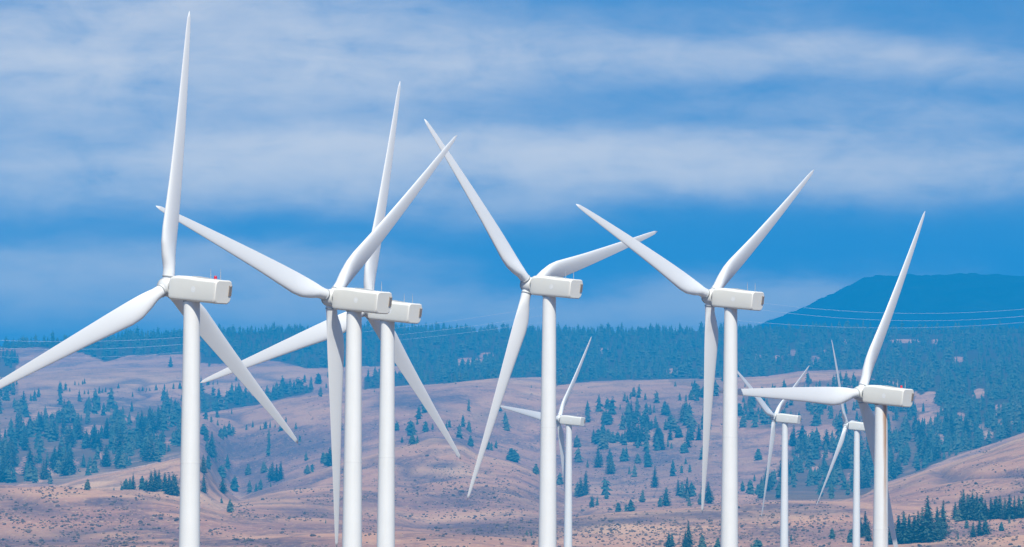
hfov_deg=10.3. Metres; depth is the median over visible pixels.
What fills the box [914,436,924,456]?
conifer tree
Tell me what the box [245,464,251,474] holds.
conifer tree
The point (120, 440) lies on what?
conifer tree
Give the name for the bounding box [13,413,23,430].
conifer tree
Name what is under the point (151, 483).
conifer tree
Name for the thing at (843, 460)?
conifer tree
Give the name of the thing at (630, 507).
conifer tree
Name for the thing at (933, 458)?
conifer tree
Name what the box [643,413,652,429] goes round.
conifer tree
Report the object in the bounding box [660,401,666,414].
conifer tree
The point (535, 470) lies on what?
conifer tree
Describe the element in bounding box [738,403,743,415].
conifer tree
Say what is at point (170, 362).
conifer tree
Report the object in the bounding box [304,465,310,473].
conifer tree
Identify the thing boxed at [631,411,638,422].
conifer tree
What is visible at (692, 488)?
conifer tree
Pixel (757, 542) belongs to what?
conifer shrub
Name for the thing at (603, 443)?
conifer tree
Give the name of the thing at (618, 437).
conifer tree
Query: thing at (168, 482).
conifer tree
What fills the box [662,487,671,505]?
conifer tree
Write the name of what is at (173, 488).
conifer tree
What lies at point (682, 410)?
conifer tree
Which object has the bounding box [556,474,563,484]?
conifer tree
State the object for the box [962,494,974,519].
conifer tree
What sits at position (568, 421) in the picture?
wind turbine
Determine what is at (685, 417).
conifer tree
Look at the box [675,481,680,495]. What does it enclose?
conifer tree
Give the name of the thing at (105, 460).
conifer tree
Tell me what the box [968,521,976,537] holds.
conifer tree
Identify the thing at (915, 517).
conifer tree
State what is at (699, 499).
conifer tree
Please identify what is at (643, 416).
conifer tree
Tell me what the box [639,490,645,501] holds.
conifer tree
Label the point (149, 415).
conifer tree
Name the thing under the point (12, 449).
conifer tree
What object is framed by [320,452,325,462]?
conifer tree
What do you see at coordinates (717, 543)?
conifer tree
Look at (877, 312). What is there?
power line
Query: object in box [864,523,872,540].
conifer tree
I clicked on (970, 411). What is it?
conifer tree
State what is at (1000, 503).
conifer tree
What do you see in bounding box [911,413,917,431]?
conifer tree
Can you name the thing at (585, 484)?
conifer tree
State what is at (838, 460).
conifer tree
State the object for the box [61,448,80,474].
conifer tree
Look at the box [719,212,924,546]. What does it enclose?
wind turbine
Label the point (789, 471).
conifer tree
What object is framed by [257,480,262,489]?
conifer tree
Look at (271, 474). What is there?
conifer tree
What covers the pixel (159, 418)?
conifer tree
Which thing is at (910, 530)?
conifer tree
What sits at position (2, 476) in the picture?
conifer tree
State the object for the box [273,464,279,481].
conifer tree
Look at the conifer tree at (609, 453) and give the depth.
6049.06 m
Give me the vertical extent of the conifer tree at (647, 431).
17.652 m
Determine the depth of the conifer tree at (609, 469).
5904.61 m
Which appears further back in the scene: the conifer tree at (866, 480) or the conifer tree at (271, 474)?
the conifer tree at (271, 474)
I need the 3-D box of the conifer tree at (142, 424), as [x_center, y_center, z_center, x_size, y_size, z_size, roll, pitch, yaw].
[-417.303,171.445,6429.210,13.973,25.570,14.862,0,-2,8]
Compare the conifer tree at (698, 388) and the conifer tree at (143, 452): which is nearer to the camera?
the conifer tree at (143, 452)
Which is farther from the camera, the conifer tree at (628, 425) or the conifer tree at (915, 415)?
the conifer tree at (915, 415)
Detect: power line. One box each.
[2,337,179,341]
[737,320,1022,327]
[766,303,1019,312]
[766,310,1020,320]
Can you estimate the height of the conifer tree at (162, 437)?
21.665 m
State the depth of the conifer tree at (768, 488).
5476.65 m
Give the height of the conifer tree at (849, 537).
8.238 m
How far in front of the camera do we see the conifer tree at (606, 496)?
5210.92 m
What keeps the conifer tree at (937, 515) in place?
on the hills
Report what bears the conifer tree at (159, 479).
on the hills
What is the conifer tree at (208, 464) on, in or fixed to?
on the hills
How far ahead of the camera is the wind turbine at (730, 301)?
1052.05 m
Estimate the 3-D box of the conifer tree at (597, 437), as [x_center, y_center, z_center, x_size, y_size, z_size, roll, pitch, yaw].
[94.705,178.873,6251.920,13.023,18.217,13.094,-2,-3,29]
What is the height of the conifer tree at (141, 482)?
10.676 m
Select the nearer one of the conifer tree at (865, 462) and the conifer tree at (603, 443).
the conifer tree at (865, 462)
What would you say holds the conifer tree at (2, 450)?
on the hills
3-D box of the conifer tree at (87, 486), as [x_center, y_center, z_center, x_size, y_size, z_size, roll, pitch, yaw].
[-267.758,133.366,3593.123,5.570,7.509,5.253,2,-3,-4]
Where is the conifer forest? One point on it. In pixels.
(171, 409)
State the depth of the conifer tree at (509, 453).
5957.58 m
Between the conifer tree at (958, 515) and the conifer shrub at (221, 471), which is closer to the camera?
the conifer tree at (958, 515)
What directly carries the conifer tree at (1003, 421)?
on the hills
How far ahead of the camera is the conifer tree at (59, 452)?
5700.67 m
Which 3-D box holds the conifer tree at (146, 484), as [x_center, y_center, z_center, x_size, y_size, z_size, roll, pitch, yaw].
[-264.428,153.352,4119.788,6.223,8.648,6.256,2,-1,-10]
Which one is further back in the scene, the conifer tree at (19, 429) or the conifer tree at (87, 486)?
the conifer tree at (19, 429)
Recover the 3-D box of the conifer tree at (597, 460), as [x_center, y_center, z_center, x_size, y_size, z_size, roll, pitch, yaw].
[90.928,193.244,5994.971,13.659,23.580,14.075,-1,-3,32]
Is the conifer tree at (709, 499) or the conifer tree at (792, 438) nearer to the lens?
the conifer tree at (709, 499)
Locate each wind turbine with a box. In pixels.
[0,11,298,546]
[156,135,456,546]
[200,82,460,546]
[424,119,656,546]
[500,336,591,546]
[576,170,813,546]
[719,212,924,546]
[738,365,809,546]
[816,342,864,546]
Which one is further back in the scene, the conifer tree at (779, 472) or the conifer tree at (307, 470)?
the conifer tree at (307, 470)
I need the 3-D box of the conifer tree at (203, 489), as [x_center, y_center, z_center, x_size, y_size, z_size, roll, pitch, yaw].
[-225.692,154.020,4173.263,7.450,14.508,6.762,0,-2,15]
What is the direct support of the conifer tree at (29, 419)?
on the hills
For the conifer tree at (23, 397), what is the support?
on the hills
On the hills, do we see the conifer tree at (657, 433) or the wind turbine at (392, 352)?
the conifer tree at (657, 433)
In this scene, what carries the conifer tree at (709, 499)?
on the hills
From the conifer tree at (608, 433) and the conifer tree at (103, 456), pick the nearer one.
the conifer tree at (103, 456)
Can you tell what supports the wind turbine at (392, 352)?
on the ground
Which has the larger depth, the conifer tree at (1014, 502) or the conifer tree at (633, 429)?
the conifer tree at (633, 429)
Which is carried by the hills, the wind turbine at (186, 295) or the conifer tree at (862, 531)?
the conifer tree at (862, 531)
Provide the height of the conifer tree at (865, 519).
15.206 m
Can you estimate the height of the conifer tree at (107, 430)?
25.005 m
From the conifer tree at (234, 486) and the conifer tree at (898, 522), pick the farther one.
the conifer tree at (234, 486)
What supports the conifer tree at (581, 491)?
on the hills
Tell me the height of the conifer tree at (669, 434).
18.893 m
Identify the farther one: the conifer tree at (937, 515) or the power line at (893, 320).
the power line at (893, 320)
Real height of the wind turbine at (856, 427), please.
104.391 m
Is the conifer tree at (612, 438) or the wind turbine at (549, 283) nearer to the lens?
the wind turbine at (549, 283)
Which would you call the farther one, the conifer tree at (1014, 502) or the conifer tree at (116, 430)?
the conifer tree at (116, 430)
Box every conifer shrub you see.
[218,465,226,477]
[680,443,689,452]
[752,539,762,546]
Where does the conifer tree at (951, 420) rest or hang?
on the hills
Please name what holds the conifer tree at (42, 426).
on the hills
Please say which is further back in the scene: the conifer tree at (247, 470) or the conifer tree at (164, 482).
the conifer tree at (247, 470)
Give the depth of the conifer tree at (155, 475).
4127.97 m
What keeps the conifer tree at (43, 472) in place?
on the hills
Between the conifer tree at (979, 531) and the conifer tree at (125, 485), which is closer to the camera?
the conifer tree at (979, 531)
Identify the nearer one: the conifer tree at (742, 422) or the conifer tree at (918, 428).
the conifer tree at (918, 428)
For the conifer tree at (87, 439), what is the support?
on the hills
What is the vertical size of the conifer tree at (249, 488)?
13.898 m
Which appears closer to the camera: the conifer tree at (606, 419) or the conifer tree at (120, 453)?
the conifer tree at (120, 453)
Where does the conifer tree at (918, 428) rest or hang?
on the hills
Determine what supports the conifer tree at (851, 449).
on the hills
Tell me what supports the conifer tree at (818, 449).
on the hills
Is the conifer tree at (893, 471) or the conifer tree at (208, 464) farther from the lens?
the conifer tree at (893, 471)
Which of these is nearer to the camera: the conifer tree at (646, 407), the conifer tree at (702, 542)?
the conifer tree at (702, 542)
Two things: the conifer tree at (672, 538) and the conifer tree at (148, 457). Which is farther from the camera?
the conifer tree at (148, 457)
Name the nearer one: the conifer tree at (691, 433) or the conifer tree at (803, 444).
the conifer tree at (803, 444)
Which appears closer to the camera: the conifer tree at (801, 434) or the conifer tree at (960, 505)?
the conifer tree at (960, 505)
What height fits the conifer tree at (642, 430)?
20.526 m
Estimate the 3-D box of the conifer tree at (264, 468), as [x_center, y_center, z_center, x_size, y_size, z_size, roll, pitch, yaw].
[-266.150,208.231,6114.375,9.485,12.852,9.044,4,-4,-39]
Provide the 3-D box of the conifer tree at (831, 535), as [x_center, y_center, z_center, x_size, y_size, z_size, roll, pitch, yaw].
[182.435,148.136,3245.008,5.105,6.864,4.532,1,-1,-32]
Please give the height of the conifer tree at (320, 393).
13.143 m
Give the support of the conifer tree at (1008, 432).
on the hills
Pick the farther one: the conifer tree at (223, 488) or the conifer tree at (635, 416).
the conifer tree at (635, 416)
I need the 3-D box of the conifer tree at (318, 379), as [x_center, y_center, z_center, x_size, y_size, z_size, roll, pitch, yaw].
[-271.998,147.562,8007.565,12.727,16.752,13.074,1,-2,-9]
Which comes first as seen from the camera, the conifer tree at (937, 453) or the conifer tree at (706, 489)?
the conifer tree at (706, 489)
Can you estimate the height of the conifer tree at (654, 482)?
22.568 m
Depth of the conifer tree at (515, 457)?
5953.66 m
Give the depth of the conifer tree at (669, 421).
6360.63 m
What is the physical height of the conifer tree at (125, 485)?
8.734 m
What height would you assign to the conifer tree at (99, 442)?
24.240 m
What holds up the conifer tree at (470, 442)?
on the hills
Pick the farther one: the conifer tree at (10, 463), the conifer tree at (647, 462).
the conifer tree at (647, 462)
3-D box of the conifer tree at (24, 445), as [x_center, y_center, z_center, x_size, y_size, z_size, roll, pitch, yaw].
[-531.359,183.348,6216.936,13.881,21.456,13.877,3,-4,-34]
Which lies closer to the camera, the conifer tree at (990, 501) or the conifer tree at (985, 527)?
the conifer tree at (985, 527)
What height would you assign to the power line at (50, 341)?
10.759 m
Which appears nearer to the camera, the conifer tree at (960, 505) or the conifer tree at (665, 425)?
the conifer tree at (960, 505)
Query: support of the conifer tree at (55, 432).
on the hills
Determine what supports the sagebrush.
on the hills
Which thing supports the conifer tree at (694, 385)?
on the hills
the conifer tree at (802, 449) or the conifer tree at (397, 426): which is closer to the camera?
the conifer tree at (802, 449)
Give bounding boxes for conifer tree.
[0,441,5,456]
[0,461,5,481]
[4,442,19,466]
[4,445,13,466]
[6,453,17,470]
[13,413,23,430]
[16,418,24,439]
[20,432,30,450]
[21,391,28,408]
[21,447,39,472]
[26,416,33,432]
[36,411,44,430]
[38,459,47,478]
[40,459,49,478]
[46,421,59,440]
[49,450,60,469]
[50,444,63,464]
[58,450,67,474]
[60,414,66,433]
[61,425,76,446]
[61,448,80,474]
[75,418,85,439]
[80,429,90,447]
[83,479,90,489]
[88,425,96,447]
[91,430,103,450]
[98,445,112,465]
[99,445,111,466]
[101,418,110,438]
[112,422,118,439]
[114,427,126,448]
[114,449,126,467]
[122,478,129,488]
[128,477,133,488]
[131,474,135,489]
[137,410,145,427]
[138,415,145,435]
[138,441,148,461]
[138,476,144,488]
[141,471,157,491]
[142,437,154,461]
[142,480,148,490]
[143,424,154,443]
[144,408,151,425]
[150,413,159,432]
[153,469,161,490]
[155,408,162,428]
[158,432,166,450]
[158,471,162,488]
[159,472,167,491]
[163,474,170,493]
[166,474,179,494]
[168,356,172,366]
[200,424,208,434]
[200,455,207,473]
[200,474,207,492]
[203,430,209,440]
[206,435,218,457]
[206,457,210,469]
[219,478,227,493]
[223,426,227,436]
[226,499,234,512]
[229,476,239,490]
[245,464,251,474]
[246,480,252,492]
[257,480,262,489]
[260,462,267,472]
[265,462,275,480]
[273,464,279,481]
[278,463,283,479]
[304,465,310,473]
[314,373,321,383]
[318,387,322,396]
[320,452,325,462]
[323,448,331,466]
[395,421,399,430]
[408,433,415,444]
[422,421,429,431]
[467,435,473,446]
[506,448,512,459]
[509,449,520,461]
[532,464,539,474]
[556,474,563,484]
[573,435,580,446]
[574,478,587,495]
[582,471,590,494]
[585,411,590,421]
[589,497,594,507]
[591,430,594,442]
[591,446,603,466]
[593,429,600,443]
[596,434,608,448]
[602,410,612,424]
[602,456,614,473]
[604,488,608,498]
[605,429,610,440]
[606,449,613,460]
[607,410,613,422]
[608,432,616,442]
[615,432,620,441]
[615,502,621,511]
[619,448,627,460]
[623,421,630,439]
[626,419,639,440]
[626,499,634,510]
[631,388,635,396]
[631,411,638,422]
[631,426,643,445]
[633,454,641,462]
[638,411,646,425]
[639,424,648,440]
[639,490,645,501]
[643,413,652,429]
[643,453,652,466]
[644,403,648,412]
[644,425,650,439]
[649,466,658,487]
[652,422,660,439]
[653,428,660,445]
[657,498,661,506]
[659,434,665,449]
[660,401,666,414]
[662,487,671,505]
[663,418,667,429]
[664,532,675,546]
[665,403,670,415]
[667,414,673,428]
[667,425,673,439]
[670,533,675,545]
[674,426,683,437]
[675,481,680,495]
[678,405,684,421]
[680,532,688,546]
[681,410,689,424]
[681,477,691,497]
[682,428,692,446]
[682,522,696,546]
[685,415,697,426]
[688,390,694,399]
[688,426,694,439]
[689,482,696,496]
[692,380,696,392]
[694,384,700,395]
[695,424,701,439]
[697,491,701,504]
[698,534,706,546]
[704,482,713,500]
[704,486,714,503]
[713,538,720,546]
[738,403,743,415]
[739,415,745,426]
[739,481,744,490]
[745,480,755,494]
[754,449,761,459]
[760,469,771,490]
[776,460,780,476]
[788,460,792,475]
[789,425,796,445]
[796,424,803,440]
[798,441,806,459]
[799,437,807,453]
[812,439,821,457]
[818,429,829,448]
[828,529,835,538]
[833,454,843,470]
[840,450,848,468]
[845,450,849,468]
[846,529,852,542]
[849,443,853,457]
[860,470,864,488]
[860,519,866,537]
[862,449,869,471]
[862,467,871,487]
[862,511,871,535]
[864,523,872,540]
[888,455,899,478]
[888,523,898,544]
[895,455,903,473]
[895,515,904,543]
[896,511,914,543]
[900,420,912,436]
[907,514,916,542]
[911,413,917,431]
[911,419,921,440]
[911,515,919,542]
[912,512,924,542]
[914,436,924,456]
[914,496,936,542]
[918,426,926,442]
[919,437,930,459]
[924,505,939,540]
[927,445,935,461]
[933,439,942,458]
[934,507,944,535]
[934,517,946,540]
[939,500,951,535]
[947,414,954,428]
[949,502,956,519]
[954,489,966,518]
[954,498,963,518]
[954,509,962,521]
[961,419,971,436]
[962,491,977,519]
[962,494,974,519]
[964,517,969,528]
[966,405,973,420]
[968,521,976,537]
[971,493,978,518]
[971,495,989,519]
[976,516,983,535]
[981,516,991,534]
[984,500,990,517]
[988,496,1001,518]
[988,498,993,518]
[993,495,1003,514]
[998,522,1004,530]
[999,499,1006,518]
[1000,417,1005,431]
[1001,494,1018,519]
[1005,420,1012,436]
[1013,496,1016,517]
[1013,496,1023,517]
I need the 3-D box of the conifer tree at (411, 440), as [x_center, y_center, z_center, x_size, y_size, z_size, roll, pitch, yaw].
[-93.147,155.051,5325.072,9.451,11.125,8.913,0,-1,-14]
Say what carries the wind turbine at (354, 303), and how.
on the ground
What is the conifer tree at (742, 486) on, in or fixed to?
on the hills
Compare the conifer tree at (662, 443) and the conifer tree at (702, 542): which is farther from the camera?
the conifer tree at (662, 443)
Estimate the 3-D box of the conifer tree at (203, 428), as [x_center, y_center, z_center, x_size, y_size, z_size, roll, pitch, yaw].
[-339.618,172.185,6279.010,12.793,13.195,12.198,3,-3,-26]
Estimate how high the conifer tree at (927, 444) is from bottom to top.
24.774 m
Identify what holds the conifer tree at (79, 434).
on the hills
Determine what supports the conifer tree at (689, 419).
on the hills
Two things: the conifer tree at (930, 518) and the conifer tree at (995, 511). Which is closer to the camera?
the conifer tree at (930, 518)
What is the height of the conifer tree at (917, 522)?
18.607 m
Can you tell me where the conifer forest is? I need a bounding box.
[0,319,1023,546]
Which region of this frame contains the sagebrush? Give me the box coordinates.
[0,383,1023,546]
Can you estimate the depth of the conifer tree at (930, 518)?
3190.77 m
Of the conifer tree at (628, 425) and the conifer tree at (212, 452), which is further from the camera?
the conifer tree at (628, 425)
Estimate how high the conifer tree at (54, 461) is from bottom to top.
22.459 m
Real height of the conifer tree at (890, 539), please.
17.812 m
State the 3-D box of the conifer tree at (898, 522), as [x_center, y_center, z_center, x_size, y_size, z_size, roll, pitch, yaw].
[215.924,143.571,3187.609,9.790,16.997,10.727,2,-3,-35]
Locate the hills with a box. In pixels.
[0,329,1023,546]
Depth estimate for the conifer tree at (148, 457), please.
5620.53 m
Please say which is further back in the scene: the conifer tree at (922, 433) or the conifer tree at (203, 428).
the conifer tree at (203, 428)
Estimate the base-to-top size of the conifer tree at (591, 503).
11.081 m
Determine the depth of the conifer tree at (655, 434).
6241.82 m
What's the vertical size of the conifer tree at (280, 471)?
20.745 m
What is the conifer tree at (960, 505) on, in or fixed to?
on the hills
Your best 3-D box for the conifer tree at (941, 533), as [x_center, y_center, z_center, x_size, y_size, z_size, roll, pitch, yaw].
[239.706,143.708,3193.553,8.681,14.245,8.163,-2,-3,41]
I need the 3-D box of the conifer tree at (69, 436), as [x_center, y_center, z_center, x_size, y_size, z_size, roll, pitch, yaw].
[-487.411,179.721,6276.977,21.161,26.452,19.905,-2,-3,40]
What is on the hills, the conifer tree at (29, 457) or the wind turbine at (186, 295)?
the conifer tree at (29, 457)
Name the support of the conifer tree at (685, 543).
on the hills
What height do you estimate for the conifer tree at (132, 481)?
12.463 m
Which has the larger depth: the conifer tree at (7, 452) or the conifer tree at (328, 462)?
the conifer tree at (328, 462)
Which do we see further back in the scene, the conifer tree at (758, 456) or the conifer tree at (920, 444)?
the conifer tree at (758, 456)
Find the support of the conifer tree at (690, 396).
on the hills
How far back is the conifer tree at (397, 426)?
6256.07 m
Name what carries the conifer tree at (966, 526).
on the hills
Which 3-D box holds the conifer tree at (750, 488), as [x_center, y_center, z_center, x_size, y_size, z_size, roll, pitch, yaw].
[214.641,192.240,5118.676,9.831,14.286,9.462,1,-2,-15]
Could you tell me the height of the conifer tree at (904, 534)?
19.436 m
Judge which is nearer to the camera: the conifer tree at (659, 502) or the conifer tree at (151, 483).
the conifer tree at (151, 483)
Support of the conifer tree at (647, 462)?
on the hills
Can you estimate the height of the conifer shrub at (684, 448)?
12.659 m
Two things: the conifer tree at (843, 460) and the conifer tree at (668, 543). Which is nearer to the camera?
the conifer tree at (668, 543)
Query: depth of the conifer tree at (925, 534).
3184.18 m
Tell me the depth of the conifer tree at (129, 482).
4118.20 m
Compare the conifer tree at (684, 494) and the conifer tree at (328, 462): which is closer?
the conifer tree at (684, 494)
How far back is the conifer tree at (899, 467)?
5718.85 m
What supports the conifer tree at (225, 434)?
on the hills
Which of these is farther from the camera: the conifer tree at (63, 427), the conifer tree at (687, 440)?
the conifer tree at (63, 427)
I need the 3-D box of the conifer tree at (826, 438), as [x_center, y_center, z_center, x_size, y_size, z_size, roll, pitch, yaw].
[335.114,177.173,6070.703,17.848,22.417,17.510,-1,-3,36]
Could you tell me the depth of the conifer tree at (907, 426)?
6248.45 m
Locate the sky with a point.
(691, 123)
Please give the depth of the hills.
5807.16 m
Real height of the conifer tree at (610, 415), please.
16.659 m
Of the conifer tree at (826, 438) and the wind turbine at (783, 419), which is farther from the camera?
the conifer tree at (826, 438)
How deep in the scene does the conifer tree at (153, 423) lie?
6502.15 m
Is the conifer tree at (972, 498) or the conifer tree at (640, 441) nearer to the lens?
the conifer tree at (972, 498)
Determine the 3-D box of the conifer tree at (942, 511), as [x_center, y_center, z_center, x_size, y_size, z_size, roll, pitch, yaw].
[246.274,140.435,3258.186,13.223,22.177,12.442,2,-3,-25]
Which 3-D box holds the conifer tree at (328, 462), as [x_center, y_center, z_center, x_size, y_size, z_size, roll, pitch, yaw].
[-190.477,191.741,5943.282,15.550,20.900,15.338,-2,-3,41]
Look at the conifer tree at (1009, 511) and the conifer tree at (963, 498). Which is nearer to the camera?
the conifer tree at (1009, 511)
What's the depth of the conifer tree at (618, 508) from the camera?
4405.30 m
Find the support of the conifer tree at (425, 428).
on the hills
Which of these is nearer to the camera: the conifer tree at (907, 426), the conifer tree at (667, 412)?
the conifer tree at (907, 426)
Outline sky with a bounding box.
[0,0,1023,345]
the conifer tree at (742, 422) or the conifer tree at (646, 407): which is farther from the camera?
the conifer tree at (646, 407)
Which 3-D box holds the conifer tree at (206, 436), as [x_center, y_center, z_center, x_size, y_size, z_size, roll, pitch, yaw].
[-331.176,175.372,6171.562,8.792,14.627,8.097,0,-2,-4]
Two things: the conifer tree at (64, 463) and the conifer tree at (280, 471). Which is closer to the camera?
the conifer tree at (64, 463)
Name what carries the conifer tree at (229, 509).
on the hills
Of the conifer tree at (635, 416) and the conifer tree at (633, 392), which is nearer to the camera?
the conifer tree at (635, 416)
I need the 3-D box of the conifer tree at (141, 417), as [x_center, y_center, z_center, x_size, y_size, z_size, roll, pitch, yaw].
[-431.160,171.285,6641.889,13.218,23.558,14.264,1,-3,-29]
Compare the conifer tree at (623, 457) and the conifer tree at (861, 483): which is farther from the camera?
the conifer tree at (623, 457)
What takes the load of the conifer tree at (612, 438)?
on the hills
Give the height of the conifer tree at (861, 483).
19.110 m
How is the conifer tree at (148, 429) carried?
on the hills
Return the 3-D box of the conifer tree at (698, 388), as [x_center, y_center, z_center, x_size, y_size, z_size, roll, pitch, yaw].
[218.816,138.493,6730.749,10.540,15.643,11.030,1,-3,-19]
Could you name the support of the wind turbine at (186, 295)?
on the ground
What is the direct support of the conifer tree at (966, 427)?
on the hills
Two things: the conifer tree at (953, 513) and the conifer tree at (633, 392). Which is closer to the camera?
the conifer tree at (953, 513)
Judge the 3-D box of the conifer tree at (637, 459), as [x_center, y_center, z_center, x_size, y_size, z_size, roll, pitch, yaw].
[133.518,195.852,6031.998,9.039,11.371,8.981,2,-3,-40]
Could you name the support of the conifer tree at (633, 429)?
on the hills
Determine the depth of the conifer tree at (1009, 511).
3402.11 m
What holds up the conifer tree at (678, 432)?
on the hills
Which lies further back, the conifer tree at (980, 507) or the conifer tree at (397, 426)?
the conifer tree at (397, 426)
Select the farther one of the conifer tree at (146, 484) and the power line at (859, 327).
the power line at (859, 327)
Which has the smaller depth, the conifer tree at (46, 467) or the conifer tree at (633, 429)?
the conifer tree at (46, 467)
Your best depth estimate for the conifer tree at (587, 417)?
6471.59 m
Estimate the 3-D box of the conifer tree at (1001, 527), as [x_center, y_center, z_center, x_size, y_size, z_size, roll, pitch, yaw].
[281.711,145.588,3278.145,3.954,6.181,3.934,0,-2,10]
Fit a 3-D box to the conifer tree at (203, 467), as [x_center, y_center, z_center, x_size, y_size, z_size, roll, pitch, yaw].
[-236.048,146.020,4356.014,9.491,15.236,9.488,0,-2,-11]
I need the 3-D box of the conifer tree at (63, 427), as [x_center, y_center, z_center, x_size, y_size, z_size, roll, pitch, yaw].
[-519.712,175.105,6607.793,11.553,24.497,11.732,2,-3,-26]
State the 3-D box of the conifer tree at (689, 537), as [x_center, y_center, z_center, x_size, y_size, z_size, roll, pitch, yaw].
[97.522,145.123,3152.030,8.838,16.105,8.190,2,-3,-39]
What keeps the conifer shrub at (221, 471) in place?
on the hills
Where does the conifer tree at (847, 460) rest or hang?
on the hills
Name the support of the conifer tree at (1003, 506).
on the hills
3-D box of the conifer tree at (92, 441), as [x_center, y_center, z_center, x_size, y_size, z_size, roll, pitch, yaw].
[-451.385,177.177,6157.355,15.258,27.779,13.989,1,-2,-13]
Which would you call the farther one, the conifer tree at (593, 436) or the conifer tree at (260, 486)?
the conifer tree at (593, 436)
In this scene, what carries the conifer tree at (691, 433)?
on the hills
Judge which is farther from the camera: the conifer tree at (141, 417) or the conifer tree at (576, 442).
the conifer tree at (141, 417)
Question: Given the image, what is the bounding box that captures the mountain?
[753,273,1023,329]
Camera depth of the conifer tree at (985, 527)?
3235.51 m
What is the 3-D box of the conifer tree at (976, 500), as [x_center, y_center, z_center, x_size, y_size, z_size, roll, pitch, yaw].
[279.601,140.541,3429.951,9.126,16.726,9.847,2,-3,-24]
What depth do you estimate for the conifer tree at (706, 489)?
4808.60 m
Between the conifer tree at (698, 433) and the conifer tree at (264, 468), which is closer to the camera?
the conifer tree at (264, 468)
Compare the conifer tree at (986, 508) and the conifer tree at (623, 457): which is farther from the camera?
the conifer tree at (623, 457)
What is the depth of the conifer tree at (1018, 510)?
3407.05 m
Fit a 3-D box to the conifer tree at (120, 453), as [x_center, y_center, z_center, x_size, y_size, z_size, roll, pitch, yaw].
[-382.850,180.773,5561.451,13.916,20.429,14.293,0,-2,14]
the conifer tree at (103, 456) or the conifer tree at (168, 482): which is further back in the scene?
the conifer tree at (103, 456)
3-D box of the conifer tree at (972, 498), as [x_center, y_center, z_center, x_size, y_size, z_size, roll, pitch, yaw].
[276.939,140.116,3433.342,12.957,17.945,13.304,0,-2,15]

